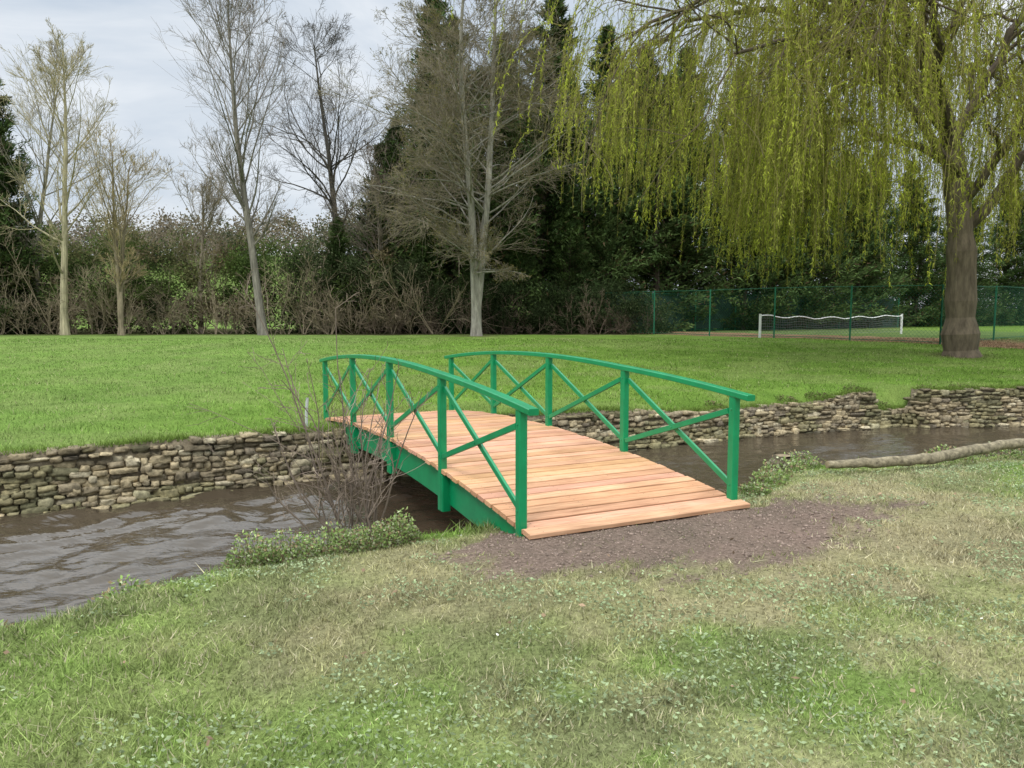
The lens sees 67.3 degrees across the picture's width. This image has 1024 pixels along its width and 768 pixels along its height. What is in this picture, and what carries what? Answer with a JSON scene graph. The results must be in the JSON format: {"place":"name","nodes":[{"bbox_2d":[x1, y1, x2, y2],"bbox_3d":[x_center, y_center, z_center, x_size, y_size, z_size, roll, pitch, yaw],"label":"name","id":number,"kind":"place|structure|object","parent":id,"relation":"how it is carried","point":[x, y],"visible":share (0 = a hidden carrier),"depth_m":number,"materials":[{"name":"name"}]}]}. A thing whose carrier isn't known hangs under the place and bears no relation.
{"place":"outdoors","nodes":[
{"label":"outdoors","id":0,"kind":"place"},
{"bbox_2d":[0,255,1023,767],"bbox_3d":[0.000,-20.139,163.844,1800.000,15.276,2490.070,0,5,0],"label":"ground","id":1,"kind":"structure","parent":0,"point":[896,397],"depth_m":4.39,"materials":[{"name":"green plant"}]},
{"bbox_2d":[3,179,54,311],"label":"conifer tree","id":2,"kind":"object","parent":1,"relation":"on","point":[16,225],"visible":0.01,"depth_m":44.29,"materials":[{"name":"green plant"}]},
{"bbox_2d":[0,77,85,333],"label":"conifer tree","id":3,"kind":"object","parent":1,"relation":"on","point":[5,179],"visible":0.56,"depth_m":41.43,"materials":[{"name":"green plant"}]},
{"bbox_2d":[0,18,118,334],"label":"bare tree","id":4,"kind":"object","parent":1,"relation":"on","point":[64,317],"visible":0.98,"depth_m":38.80,"materials":[{"name":"beige plant"}]},
{"bbox_2d":[0,40,152,332],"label":"bare tree","id":5,"kind":"object","parent":1,"relation":"on","point":[39,218],"visible":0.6,"depth_m":41.46,"materials":[{"name":"beige plant"}]},
{"bbox_2d":[55,115,180,334],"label":"bare tree","id":6,"kind":"object","parent":1,"relation":"on","point":[120,268],"visible":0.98,"depth_m":38.93,"materials":[{"name":"beige plant"}]},
{"bbox_2d":[13,199,362,272],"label":"distant woodland","id":7,"kind":"object","parent":1,"relation":"on","point":[161,230],"visible":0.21,"depth_m":129.19,"materials":[{"name":"grey plant"}]},
{"bbox_2d":[152,156,240,332],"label":"bare tree","id":8,"kind":"object","parent":1,"relation":"on","point":[214,201],"visible":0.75,"depth_m":42.40,"materials":[{"name":"grey plant"}]},
{"bbox_2d":[150,0,312,334],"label":"bare tree","id":9,"kind":"object","parent":1,"relation":"on","point":[242,197],"visible":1,"depth_m":37.93,"materials":[{"name":"grey plant"}]},
{"bbox_2d":[0,217,508,335],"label":"hedge","id":10,"kind":"object","parent":1,"relation":"on","point":[157,295],"visible":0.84,"depth_m":41.68,"materials":[{"name":"green plant"}]},
{"bbox_2d":[305,398,308,425],"bbox_3d":[-2.940,0.456,11.041,0.064,0.522,0.044,0,5,0],"label":"marker stake","id":11,"kind":"object","parent":1,"relation":"on","point":[306,412],"visible":0.62,"depth_m":11.02,"materials":[{"name":"white wood"}]},
{"bbox_2d":[187,270,432,546],"bbox_3d":[-1.590,0.208,6.109,1.995,2.221,1.148,0,5,0],"label":"bare shrub","id":12,"kind":"object","parent":1,"relation":"on","point":[343,494],"visible":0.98,"depth_m":6.04,"materials":[{"name":"brown plant"}]},
{"bbox_2d":[210,3,409,230],"bbox_3d":[-10.466,-12.174,44.884,10.217,18.392,11.108,-5,7,-41],"label":"bare tree","id":13,"kind":"object","parent":1,"relation":"on","point":[328,145],"visible":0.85,"depth_m":43.67,"materials":[{"name":"grey plant"}]},
{"bbox_2d":[219,506,421,573],"bbox_3d":[-1.371,1.160,5.671,1.525,0.395,0.687,-3,6,-29],"label":"nettle clump","id":14,"kind":"object","parent":1,"relation":"on","point":[389,535],"visible":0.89,"depth_m":5.55,"materials":[{"name":"green plant"}]},
{"bbox_2d":[305,216,365,333],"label":"conifer tree","id":15,"kind":"object","parent":1,"relation":"on","point":[342,246],"visible":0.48,"depth_m":42.49,"materials":[{"name":"green plant"}]},
{"bbox_2d":[310,132,445,331],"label":"bare tree","id":16,"kind":"object","parent":1,"relation":"on","point":[379,229],"visible":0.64,"depth_m":43.10,"materials":[{"name":"grey plant"}]},
{"bbox_2d":[362,211,394,330],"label":"conifer tree","id":17,"kind":"object","parent":1,"relation":"on","point":[370,237],"visible":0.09,"depth_m":44.67,"materials":[{"name":"green plant"}]},
{"bbox_2d":[344,119,433,330],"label":"conifer tree","id":18,"kind":"object","parent":1,"relation":"on","point":[390,155],"visible":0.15,"depth_m":46.06,"materials":[{"name":"green plant"}]},
{"bbox_2d":[396,220,455,332],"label":"conifer tree","id":19,"kind":"object","parent":1,"relation":"on","point":[432,258],"visible":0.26,"depth_m":43.46,"materials":[{"name":"green plant"}]},
{"bbox_2d":[371,50,494,331],"bbox_3d":[-5.300,-11.391,45.896,9.718,17.242,10.420,2,6,19],"label":"conifer tree","id":20,"kind":"object","parent":1,"relation":"on","point":[403,155],"visible":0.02,"depth_m":45.27,"materials":[{"name":"green plant"}]},
{"bbox_2d":[356,0,547,330],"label":"conifer tree","id":21,"kind":"object","parent":1,"relation":"on","point":[456,212],"visible":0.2,"depth_m":43.62,"materials":[{"name":"green plant"}]},
{"bbox_2d":[313,0,620,335],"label":"bare tree","id":22,"kind":"object","parent":1,"relation":"on","point":[477,264],"visible":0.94,"depth_m":36.23,"materials":[{"name":"grey plant"}]},
{"bbox_2d":[444,218,500,332],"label":"conifer tree","id":23,"kind":"object","parent":1,"relation":"on","point":[467,278],"visible":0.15,"depth_m":42.94,"materials":[{"name":"green plant"}]},
{"bbox_2d":[444,31,555,329],"bbox_3d":[-0.576,-11.923,45.813,9.786,18.373,10.493,-2,6,-19],"label":"conifer tree","id":24,"kind":"object","parent":1,"relation":"on","point":[509,158],"visible":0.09,"depth_m":45.25,"materials":[{"name":"green plant"}]},
{"bbox_2d":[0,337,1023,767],"bbox_3d":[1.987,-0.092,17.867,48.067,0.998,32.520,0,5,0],"label":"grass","id":25,"kind":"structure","parent":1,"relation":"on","point":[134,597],"depth_m":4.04,"materials":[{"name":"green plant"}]},
{"bbox_2d":[0,386,1023,516],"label":"stone retaining wall","id":26,"kind":"structure","parent":1,"relation":"on","point":[93,476],"depth_m":10.44,"materials":[{"name":"grey stone"}]},
{"bbox_2d":[703,382,972,408],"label":"wall top weeds","id":27,"kind":"object","parent":26,"relation":"on","point":[792,397],"depth_m":15.94,"materials":[{"name":"green plant"}]},
{"bbox_2d":[0,460,1023,767],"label":"lawn weeds","id":28,"kind":"object","parent":1,"relation":"on","point":[592,584],"visible":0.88,"depth_m":3.50,"materials":[{"name":"green plant"}]},
{"bbox_2d":[0,441,1023,632],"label":"bank weeds","id":29,"kind":"object","parent":1,"relation":"on","point":[794,462],"visible":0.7,"depth_m":7.87,"materials":[{"name":"green plant"}]},
{"bbox_2d":[490,217,550,333],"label":"conifer tree","id":30,"kind":"object","parent":1,"relation":"on","point":[522,258],"visible":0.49,"depth_m":43.08,"materials":[{"name":"green plant"}]},
{"bbox_2d":[351,269,692,333],"bbox_3d":[0.512,-3.956,41.780,18.514,4.642,5.158,0,5,0],"label":"hedge","id":31,"kind":"object","parent":1,"relation":"on","point":[622,317],"visible":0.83,"depth_m":41.51,"materials":[{"name":"green plant"}]},
{"bbox_2d":[319,351,754,539],"bbox_3d":[-0.478,0.386,9.257,2.145,1.464,7.144,-3,6,-26],"label":"wooden footbridge","id":32,"kind":"object","parent":1,"relation":"on","point":[520,474],"visible":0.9,"depth_m":7.26,"materials":[{"name":"green paint"}]},
{"bbox_2d":[438,0,656,330],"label":"conifer tree","id":33,"kind":"object","parent":1,"relation":"on","point":[561,10],"visible":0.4,"depth_m":44.07,"materials":[{"name":"green plant"}]},
{"bbox_2d":[531,202,603,332],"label":"conifer tree","id":34,"kind":"object","parent":1,"relation":"on","point":[561,259],"visible":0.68,"depth_m":43.67,"materials":[{"name":"green plant"}]},
{"bbox_2d":[499,83,643,332],"bbox_3d":[3.334,-10.783,46.304,9.492,16.179,9.752,1,5,8],"label":"conifer tree","id":35,"kind":"object","parent":1,"relation":"on","point":[546,214],"visible":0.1,"depth_m":45.06,"materials":[{"name":"green plant"}]},
{"bbox_2d":[573,198,642,331],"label":"conifer tree","id":36,"kind":"object","parent":1,"relation":"on","point":[609,233],"visible":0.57,"depth_m":44.69,"materials":[{"name":"green plant"}]},
{"bbox_2d":[550,22,688,312],"bbox_3d":[5.837,-12.306,48.042,10.128,18.508,11.446,5,7,41],"label":"conifer tree","id":37,"kind":"object","parent":1,"relation":"on","point":[605,33],"visible":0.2,"depth_m":45.42,"materials":[{"name":"green plant"}]},
{"bbox_2d":[595,49,727,331],"bbox_3d":[7.716,-11.954,48.689,11.858,17.836,11.059,4,7,38],"label":"conifer tree","id":38,"kind":"object","parent":1,"relation":"on","point":[663,252],"visible":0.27,"depth_m":46.21,"materials":[{"name":"green plant"}]},
{"bbox_2d":[311,459,1012,752],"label":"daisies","id":39,"kind":"object","parent":1,"relation":"on","point":[497,634],"visible":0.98,"depth_m":3.85,"materials":[{"name":"white plant"}]},
{"bbox_2d":[424,487,926,591],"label":"bare soil clods","id":40,"kind":"object","parent":1,"relation":"on","point":[746,554],"visible":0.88,"depth_m":5.59,"materials":[{"name":"brown soil"}]},
{"bbox_2d":[629,46,785,330],"bbox_3d":[11.470,-12.449,48.515,11.165,18.719,12.618,3,6,29],"label":"conifer tree","id":41,"kind":"object","parent":1,"relation":"on","point":[705,248],"visible":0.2,"depth_m":47.56,"materials":[{"name":"green plant"}]},
{"bbox_2d":[449,0,1023,357],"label":"willow tree","id":42,"kind":"object","parent":1,"relation":"on","point":[881,57],"visible":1,"depth_m":21.99,"materials":[{"name":"green plant"}]},
{"bbox_2d":[683,69,804,330],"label":"conifer tree","id":43,"kind":"object","parent":1,"relation":"on","point":[756,282],"visible":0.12,"depth_m":48.44,"materials":[{"name":"green plant"}]},
{"bbox_2d":[766,452,790,475],"bbox_3d":[2.950,0.925,8.575,0.315,0.313,0.321,0,5,0],"label":"tree stump","id":44,"kind":"object","parent":1,"relation":"on","point":[778,455],"visible":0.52,"depth_m":8.49,"materials":[{"name":"beige wood"}]},
{"bbox_2d":[712,76,860,329],"bbox_3d":[17.286,-12.000,50.759,10.325,17.580,11.071,0,5,5],"label":"conifer tree","id":45,"kind":"object","parent":1,"relation":"on","point":[819,314],"visible":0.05,"depth_m":50.19,"materials":[{"name":"green plant"}]},
{"bbox_2d":[605,284,1023,343],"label":"court fence","id":46,"kind":"object","parent":1,"relation":"on","point":[709,324],"visible":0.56,"depth_m":38.13,"materials":[{"name":"green metal"}]},
{"bbox_2d":[749,105,891,328],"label":"conifer tree","id":47,"kind":"object","parent":1,"relation":"on","point":[825,271],"visible":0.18,"depth_m":52.31,"materials":[{"name":"green plant"}]},
{"bbox_2d":[758,314,902,337],"bbox_3d":[16.275,-2.946,38.544,12.031,1.148,0.118,-4,6,-34],"label":"tennis net","id":48,"kind":"object","parent":1,"relation":"on","point":[767,326],"visible":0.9,"depth_m":37.98,"materials":[{"name":"fabric"}]},
{"bbox_2d":[695,267,1021,322],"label":"hedge","id":49,"kind":"object","parent":1,"relation":"on","point":[929,294],"depth_m":67.96,"materials":[{"name":"green plant"}]},
{"bbox_2d":[810,155,916,327],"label":"conifer tree","id":50,"kind":"object","parent":1,"relation":"on","point":[870,276],"visible":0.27,"depth_m":54.94,"materials":[{"name":"green plant"}]},
{"bbox_2d":[848,152,927,326],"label":"conifer tree","id":51,"kind":"object","parent":1,"relation":"on","point":[889,232],"visible":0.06,"depth_m":58.02,"materials":[{"name":"green plant"}]},
{"bbox_2d":[879,161,947,326],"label":"conifer tree","id":52,"kind":"object","parent":1,"relation":"on","point":[919,255],"visible":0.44,"depth_m":60.26,"materials":[{"name":"green plant"}]},
{"bbox_2d":[825,438,1023,468],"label":"fallen log","id":53,"kind":"object","parent":1,"relation":"on","point":[947,455],"visible":1,"depth_m":8.33,"materials":[{"name":"brown wood"}]},
{"bbox_2d":[920,183,1020,326],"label":"conifer tree","id":54,"kind":"object","parent":1,"relation":"on","point":[986,266],"visible":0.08,"depth_m":61.97,"materials":[{"name":"green plant"}]},
{"bbox_2d":[977,174,1023,324],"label":"conifer tree","id":55,"kind":"object","parent":1,"relation":"on","point":[1017,272],"visible":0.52,"depth_m":64.68,"materials":[{"name":"green plant"}]},
{"bbox_2d":[0,426,1023,625],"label":"stream water","id":56,"kind":"structure","parent":0,"point":[61,559],"depth_m":8.68,"materials":[{"name":"brown liquid"}]},
{"bbox_2d":[0,0,1023,307],"label":"sky","id":57,"kind":"structure","parent":0,"point":[147,97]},
{"bbox_2d":[3,460,1023,766],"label":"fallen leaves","id":58,"kind":"object","parent":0,"point":[581,606],"visible":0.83,"depth_m":4.10,"materials":[{"name":"brown plant"}]}
]}

